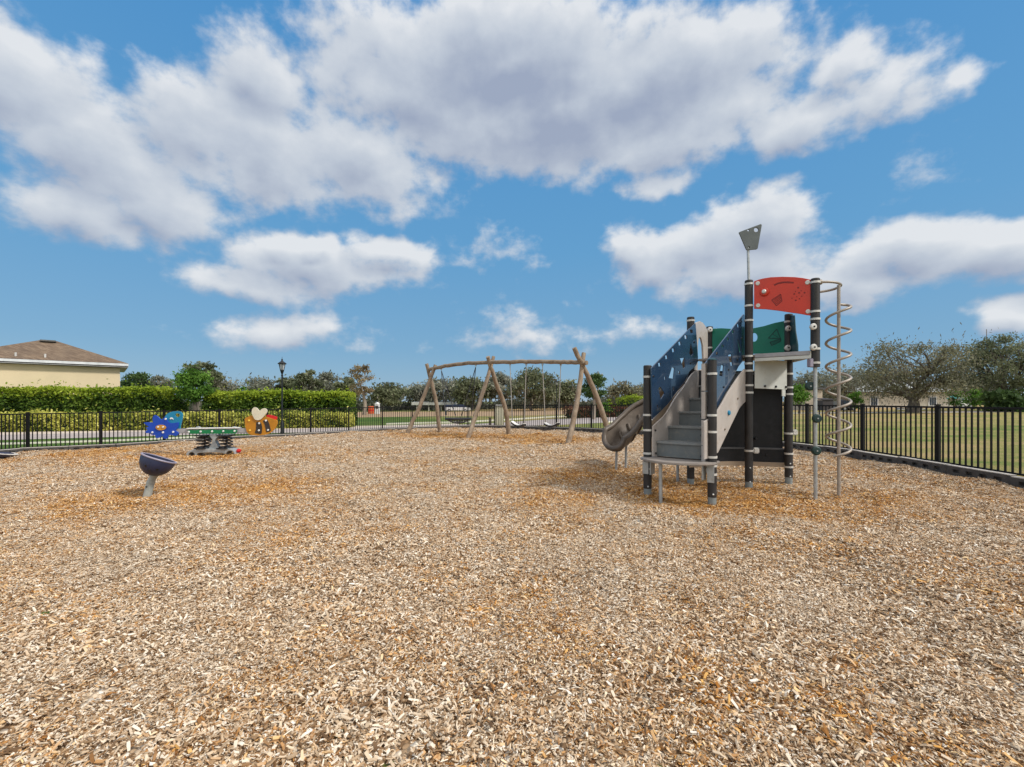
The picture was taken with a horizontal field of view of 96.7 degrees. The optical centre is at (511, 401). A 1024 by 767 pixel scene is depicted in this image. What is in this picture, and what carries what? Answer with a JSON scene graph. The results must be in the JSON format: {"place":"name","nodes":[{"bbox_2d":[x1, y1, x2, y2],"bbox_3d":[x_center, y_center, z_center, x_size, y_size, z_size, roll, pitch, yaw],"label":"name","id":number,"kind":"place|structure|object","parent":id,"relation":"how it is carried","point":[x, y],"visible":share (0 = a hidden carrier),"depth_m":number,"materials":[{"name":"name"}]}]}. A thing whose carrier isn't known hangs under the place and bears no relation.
{"place":"outdoors","nodes":[
{"label":"outdoors","id":0,"kind":"place"},
{"bbox_2d":[0,424,458,434],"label":"pavement","id":1,"kind":"structure","parent":0,"point":[48,432],"depth_m":24.73,"materials":[{"name":"concrete"}]},
{"bbox_2d":[0,417,652,439],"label":"road","id":2,"kind":"structure","parent":0,"point":[548,421],"depth_m":22.71,"materials":[{"name":"grey asphalt"}]},
{"bbox_2d":[445,405,466,411],"bbox_3d":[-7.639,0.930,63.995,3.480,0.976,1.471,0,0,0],"label":"parked van","id":3,"kind":"object","parent":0,"point":[460,407],"visible":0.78,"depth_m":63.33,"materials":[{"name":"white paint"}]},
{"bbox_2d":[358,410,563,416],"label":"bare earth","id":4,"kind":"structure","parent":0,"point":[388,414],"depth_m":52.15,"materials":[{"name":"brown soil"}]},
{"bbox_2d":[347,363,379,414],"bbox_3d":[-17.132,-1.229,51.872,3.242,6.276,3.864,0,0,0],"label":"half dead tree","id":5,"kind":"object","parent":4,"relation":"on","point":[357,377],"visible":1,"depth_m":51.60,"materials":[{"name":"brown plant"}]},
{"bbox_2d":[368,406,373,413],"bbox_3d":[-17.977,1.068,58.000,0.800,0.952,0.800,0,0,0],"label":"traffic drum","id":6,"kind":"object","parent":4,"relation":"on","point":[369,410],"visible":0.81,"depth_m":57.66,"materials":[{"name":"orange plastic"}]},
{"bbox_2d":[375,402,379,413],"bbox_3d":[-16.577,0.815,56.000,0.621,1.452,0.581,0,0,31],"label":"utility pedestal","id":7,"kind":"object","parent":4,"relation":"on","point":[377,404],"visible":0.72,"depth_m":55.80,"materials":[{"name":"white paint"}]},
{"bbox_2d":[0,402,1023,766],"bbox_3d":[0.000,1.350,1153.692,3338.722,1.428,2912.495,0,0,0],"label":"ground","id":8,"kind":"structure","parent":0,"point":[432,418],"depth_m":18.07,"materials":[{"name":"green plant"}]},
{"bbox_2d":[0,339,128,393],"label":"house","id":9,"kind":"structure","parent":8,"relation":"on","point":[38,363],"depth_m":28.37,"materials":[{"name":"beige paint"}]},
{"bbox_2d":[0,379,189,416],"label":"clipped hedge","id":10,"kind":"object","parent":8,"relation":"on","point":[61,398],"visible":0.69,"depth_m":26.45,"materials":[{"name":"green plant"}]},
{"bbox_2d":[0,404,193,431],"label":"shrub row","id":11,"kind":"object","parent":8,"relation":"on","point":[81,421],"visible":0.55,"depth_m":25.00,"materials":[{"name":"green plant"}]},
{"bbox_2d":[0,436,198,444],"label":"kerb line","id":12,"kind":"object","parent":8,"relation":"on","point":[98,440],"visible":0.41,"depth_m":17.29,"materials":[{"name":"concrete"}]},
{"bbox_2d":[120,371,152,393],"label":"oak tree","id":13,"kind":"object","parent":8,"relation":"on","point":[141,378],"visible":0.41,"depth_m":44.64,"materials":[{"name":"green plant"}]},
{"bbox_2d":[148,374,174,393],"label":"oak tree","id":14,"kind":"object","parent":8,"relation":"on","point":[159,379],"visible":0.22,"depth_m":61.54,"materials":[{"name":"green plant"}]},
{"bbox_2d":[165,365,220,411],"bbox_3d":[-18.506,-0.128,26.410,2.246,4.058,2.568,0,0,0],"label":"young tree","id":15,"kind":"object","parent":8,"relation":"on","point":[194,388],"visible":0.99,"depth_m":26.03,"materials":[{"name":"green plant"}]},
{"bbox_2d":[178,361,224,409],"bbox_3d":[-40.791,-1.589,59.784,5.257,7.620,5.668,0,0,0],"label":"oak tree","id":16,"kind":"object","parent":8,"relation":"on","point":[214,373],"visible":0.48,"depth_m":59.73,"materials":[{"name":"green plant"}]},
{"bbox_2d":[205,374,233,391],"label":"oak tree","id":17,"kind":"object","parent":8,"relation":"on","point":[219,384],"visible":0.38,"depth_m":63.40,"materials":[{"name":"green plant"}]},
{"bbox_2d":[224,372,278,397],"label":"oak tree","id":18,"kind":"object","parent":8,"relation":"on","point":[261,383],"visible":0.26,"depth_m":68.78,"materials":[{"name":"green plant"}]},
{"bbox_2d":[188,406,354,427],"bbox_3d":[-13.430,0.877,25.767,8.827,1.842,1.519,0,0,-2],"label":"shrub row","id":19,"kind":"object","parent":8,"relation":"on","point":[237,419],"visible":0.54,"depth_m":25.35,"materials":[{"name":"green plant"}]},
{"bbox_2d":[278,359,286,433],"bbox_3d":[-10.631,-0.204,21.038,0.379,3.749,0.373,0,0,0],"label":"street lamp","id":20,"kind":"object","parent":8,"relation":"on","point":[281,363],"visible":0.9,"depth_m":21.00,"materials":[{"name":"black metal"}]},
{"bbox_2d":[271,374,307,389],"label":"oak tree","id":21,"kind":"object","parent":8,"relation":"on","point":[287,382],"visible":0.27,"depth_m":70.69,"materials":[{"name":"green plant"}]},
{"bbox_2d":[289,369,325,397],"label":"oak tree","id":22,"kind":"object","parent":8,"relation":"on","point":[303,379],"visible":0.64,"depth_m":65.11,"materials":[{"name":"green plant"}]},
{"bbox_2d":[307,369,344,397],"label":"oak tree","id":23,"kind":"object","parent":8,"relation":"on","point":[327,377],"visible":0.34,"depth_m":68.97,"materials":[{"name":"green plant"}]},
{"bbox_2d":[332,376,360,403],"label":"oak tree","id":24,"kind":"object","parent":8,"relation":"on","point":[348,381],"visible":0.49,"depth_m":64.95,"materials":[{"name":"green plant"}]},
{"bbox_2d":[366,381,414,410],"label":"oak tree","id":25,"kind":"object","parent":8,"relation":"on","point":[392,396],"visible":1,"depth_m":72.56,"materials":[{"name":"green plant"}]},
{"bbox_2d":[401,381,433,406],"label":"oak tree","id":26,"kind":"object","parent":8,"relation":"on","point":[417,391],"visible":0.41,"depth_m":78.56,"materials":[{"name":"green plant"}]},
{"bbox_2d":[412,402,456,410],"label":"open shed","id":27,"kind":"structure","parent":8,"relation":"on","point":[432,403],"depth_m":72.00,"materials":[{"name":"metal"}]},
{"bbox_2d":[423,376,457,410],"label":"oak tree","id":28,"kind":"object","parent":8,"relation":"on","point":[438,386],"visible":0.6,"depth_m":72.64,"materials":[{"name":"green plant"}]},
{"bbox_2d":[448,375,493,410],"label":"oak tree","id":29,"kind":"object","parent":8,"relation":"on","point":[460,389],"visible":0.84,"depth_m":68.37,"materials":[{"name":"green plant"}]},
{"bbox_2d":[386,416,565,424],"bbox_3d":[-0.111,1.331,33.596,18.674,0.306,2.082,0,0,-39],"label":"kerb line","id":30,"kind":"object","parent":8,"relation":"on","point":[470,421],"visible":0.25,"depth_m":30.09,"materials":[{"name":"concrete"}]},
{"bbox_2d":[497,406,502,424],"bbox_3d":[-0.690,0.761,24.400,0.521,1.155,0.550,0,0,0],"label":"cream cabinet","id":31,"kind":"object","parent":8,"relation":"on","point":[500,415],"visible":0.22,"depth_m":24.17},
{"bbox_2d":[482,370,522,404],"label":"oak tree","id":32,"kind":"object","parent":8,"relation":"on","point":[503,380],"visible":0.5,"depth_m":71.09,"materials":[{"name":"green plant"}]},
{"bbox_2d":[0,427,1023,766],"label":"wood mulch","id":33,"kind":"object","parent":8,"relation":"on","point":[456,597],"visible":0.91,"depth_m":2.90,"materials":[{"name":"brown wood"}]},
{"bbox_2d":[0,452,18,458],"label":"spinner disc","id":34,"kind":"object","parent":33,"relation":"on","point":[6,454],"visible":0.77,"depth_m":12.30,"materials":[{"name":"plastic"}]},
{"bbox_2d":[139,452,176,496],"bbox_3d":[-5.315,1.161,6.824,0.491,0.819,0.460,0,0,0],"label":"spinner bowl","id":35,"kind":"object","parent":33,"relation":"on","point":[153,466],"visible":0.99,"depth_m":6.71,"materials":[{"name":"plastic"}]},
{"bbox_2d":[144,407,277,455],"bbox_3d":[-8.197,0.823,12.476,3.531,1.327,0.482,0,0,0],"label":"spring seesaw","id":36,"kind":"object","parent":33,"relation":"on","point":[257,422],"visible":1,"depth_m":12.39,"materials":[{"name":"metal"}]},
{"bbox_2d":[405,347,608,443],"bbox_3d":[-0.540,-0.127,17.313,8.630,3.304,2.553,0,0,42],"label":"swing frame","id":37,"kind":"object","parent":33,"relation":"on","point":[581,361],"visible":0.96,"depth_m":17.00,"materials":[{"name":"wood"}]},
{"bbox_2d":[441,367,475,423],"bbox_3d":[-2.214,-0.222,18.650,1.195,2.295,1.604,0,0,-16],"label":"basket swing","id":38,"kind":"object","parent":37,"relation":"hanging from","point":[460,419],"visible":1,"depth_m":18.58,"materials":[{"name":"black rubber"}]},
{"bbox_2d":[510,365,526,426],"bbox_3d":[0.223,-0.213,16.530,0.150,2.264,0.754,0,0,-44],"label":"belt swing","id":39,"kind":"object","parent":37,"relation":"hanging from","point":[516,424],"visible":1,"depth_m":16.47,"materials":[{"name":"rubber"}]},
{"bbox_2d":[542,365,560,426],"bbox_3d":[1.363,-0.195,15.655,0.734,2.151,0.154,0,0,43],"label":"belt swing","id":40,"kind":"object","parent":37,"relation":"hanging from","point":[550,425],"visible":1,"depth_m":15.56,"materials":[{"name":"rubber"}]},
{"bbox_2d":[602,224,852,504],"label":"climbing tower","id":41,"kind":"structure","parent":33,"relation":"on","point":[709,417],"depth_m":6.60,"materials":[{"name":"metal"}]},
{"bbox_2d":[0,403,1023,475],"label":"picket fence","id":42,"kind":"object","parent":8,"relation":"on","point":[937,433],"visible":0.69,"depth_m":11.85,"materials":[{"name":"black metal"}]},
{"bbox_2d":[0,425,1023,487],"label":"playground border","id":43,"kind":"object","parent":8,"relation":"on","point":[1007,478],"visible":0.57,"depth_m":10.46,"materials":[{"name":"plastic"}]},
{"bbox_2d":[502,366,569,410],"bbox_3d":[3.013,-1.677,64.207,8.238,6.884,9.464,0,0,44],"label":"oak tree","id":44,"kind":"object","parent":8,"relation":"on","point":[534,388],"visible":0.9,"depth_m":62.74,"materials":[{"name":"green plant"}]},
{"bbox_2d":[555,380,557,403],"bbox_3d":[3.926,-0.268,40.000,0.354,3.507,0.349,0,0,0],"label":"street lamp","id":45,"kind":"object","parent":8,"relation":"on","point":[556,382],"visible":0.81,"depth_m":39.97,"materials":[{"name":"black metal"}]},
{"bbox_2d":[549,379,582,409],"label":"oak tree","id":46,"kind":"object","parent":8,"relation":"on","point":[569,391],"visible":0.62,"depth_m":68.42,"materials":[{"name":"green plant"}]},
{"bbox_2d":[581,372,607,418],"bbox_3d":[5.906,-0.269,33.033,2.189,3.782,2.062,0,0,0],"label":"young tree","id":47,"kind":"object","parent":8,"relation":"on","point":[598,380],"visible":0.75,"depth_m":32.74,"materials":[{"name":"green plant"}]},
{"bbox_2d":[563,403,629,417],"bbox_3d":[9.038,0.765,37.003,10.288,1.517,1.811,0,0,-18],"label":"shrub row","id":48,"kind":"object","parent":8,"relation":"on","point":[569,412],"visible":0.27,"depth_m":35.70,"materials":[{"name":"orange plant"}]},
{"bbox_2d":[183,384,1022,412],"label":"woodland undergrowth","id":49,"kind":"object","parent":8,"relation":"on","point":[498,402],"visible":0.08,"depth_m":80.49,"materials":[{"name":"green plant"}]},
{"bbox_2d":[596,401,612,415],"bbox_3d":[7.253,0.730,36.089,1.633,1.744,1.228,0,0,38],"label":"shrub","id":50,"kind":"object","parent":8,"relation":"on","point":[606,404],"visible":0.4,"depth_m":35.88,"materials":[{"name":"green plant"}]},
{"bbox_2d":[603,377,642,404],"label":"oak tree","id":51,"kind":"object","parent":8,"relation":"on","point":[624,388],"visible":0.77,"depth_m":72.87,"materials":[{"name":"green plant"}]},
{"bbox_2d":[615,393,642,408],"bbox_3d":[13.163,0.105,42.990,7.057,2.705,2.151,0,0,-17],"label":"clipped hedge","id":52,"kind":"object","parent":8,"relation":"on","point":[623,400],"visible":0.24,"depth_m":41.84,"materials":[{"name":"green plant"}]},
{"bbox_2d":[783,382,812,412],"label":"young tree","id":53,"kind":"object","parent":8,"relation":"on","point":[799,397],"visible":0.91,"depth_m":39.68,"materials":[{"name":"green plant"}]},
{"bbox_2d":[783,387,824,409],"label":"outbuilding","id":54,"kind":"structure","parent":8,"relation":"on","point":[819,393],"depth_m":50.00,"materials":[{"name":"beige paint"}]},
{"bbox_2d":[793,359,876,400],"bbox_3d":[39.411,-1.928,55.497,11.390,6.369,11.273,0,0,0],"label":"oak tree","id":55,"kind":"object","parent":8,"relation":"on","point":[825,381],"visible":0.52,"depth_m":54.00,"materials":[{"name":"green plant"}]},
{"bbox_2d":[846,391,868,410],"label":"young tree","id":56,"kind":"object","parent":8,"relation":"on","point":[856,399],"visible":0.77,"depth_m":43.76,"materials":[{"name":"green plant"}]},
{"bbox_2d":[793,411,989,413],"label":"footpath","id":57,"kind":"structure","parent":8,"relation":"on","point":[904,412],"depth_m":39.58,"materials":[{"name":"concrete"}]},
{"bbox_2d":[830,382,954,407],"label":"house","id":58,"kind":"structure","parent":8,"relation":"on","point":[922,403],"depth_m":56.00,"materials":[{"name":"concrete"}]},
{"bbox_2d":[869,396,878,404],"bbox_3d":[44.509,-0.022,55.955,1.057,1.205,0.150,0,0,0],"label":"window","id":59,"kind":"structure","parent":58,"relation":"in","point":[877,400],"depth_m":55.90,"materials":[{"name":"grey glass"}]},
{"bbox_2d":[928,396,936,405],"bbox_3d":[51.711,-0.022,55.955,1.057,1.205,0.150,0,0,0],"label":"window","id":60,"kind":"structure","parent":58,"relation":"in","point":[932,400],"depth_m":55.88,"materials":[{"name":"grey glass"}]},
{"bbox_2d":[848,322,987,412],"bbox_3d":[33.886,-2.566,38.644,10.332,7.908,10.577,0,0,0],"label":"spreading oak","id":61,"kind":"object","parent":8,"relation":"on","point":[881,376],"visible":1,"depth_m":37.13,"materials":[{"name":"green plant"}]},
{"bbox_2d":[943,388,966,405],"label":"young tree","id":62,"kind":"object","parent":8,"relation":"on","point":[957,403],"visible":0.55,"depth_m":45.82,"materials":[{"name":"green plant"}]},
{"bbox_2d":[935,377,995,401],"bbox_3d":[57.727,-1.294,57.903,7.729,4.568,7.812,0,0,-21],"label":"oak tree","id":63,"kind":"object","parent":8,"relation":"on","point":[966,390],"visible":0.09,"depth_m":56.45,"materials":[{"name":"green plant"}]},
{"bbox_2d":[957,388,983,406],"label":"young tree","id":64,"kind":"object","parent":8,"relation":"on","point":[973,402],"visible":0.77,"depth_m":46.02,"materials":[{"name":"green plant"}]},
{"bbox_2d":[954,328,1023,404],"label":"spreading oak","id":65,"kind":"object","parent":8,"relation":"on","point":[996,355],"visible":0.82,"depth_m":39.61,"materials":[{"name":"green plant"}]},
{"bbox_2d":[977,387,1023,411],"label":"palm bush","id":66,"kind":"object","parent":8,"relation":"on","point":[999,397],"visible":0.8,"depth_m":37.56,"materials":[{"name":"green plant"}]},
{"bbox_2d":[0,0,1023,401],"label":"sky","id":67,"kind":"structure","parent":0,"point":[397,188],"materials":[{"name":"blue"}]},
{"bbox_2d":[817,398,833,410],"bbox_3d":[33.358,0.308,48.720,1.162,1.363,1.560,0,0,0],"label":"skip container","id":68,"kind":"object","parent":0,"point":[823,401],"visible":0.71,"depth_m":48.00,"materials":[{"name":"grey metal"}]},
{"bbox_2d":[841,400,853,410],"bbox_3d":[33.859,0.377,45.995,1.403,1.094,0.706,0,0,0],"label":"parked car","id":69,"kind":"object","parent":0,"point":[843,402],"visible":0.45,"depth_m":45.74,"materials":[{"name":"grey metal"}]},
{"bbox_2d":[958,397,972,406],"bbox_3d":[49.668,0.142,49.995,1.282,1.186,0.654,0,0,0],"label":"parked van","id":70,"kind":"object","parent":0,"point":[965,405],"visible":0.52,"depth_m":49.75,"materials":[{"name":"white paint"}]},
{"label":"planting bed","id":71,"kind":"structure","parent":0,"visible":0},
{"bbox_2d":[199,382,356,424],"bbox_3d":[-13.882,0.312,27.408,8.628,3.030,2.284,0,0,-2],"label":"clipped hedge","id":72,"kind":"object","parent":71,"relation":"on","point":[232,400],"visible":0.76,"depth_m":26.70,"materials":[{"name":"green plant"}]}
]}

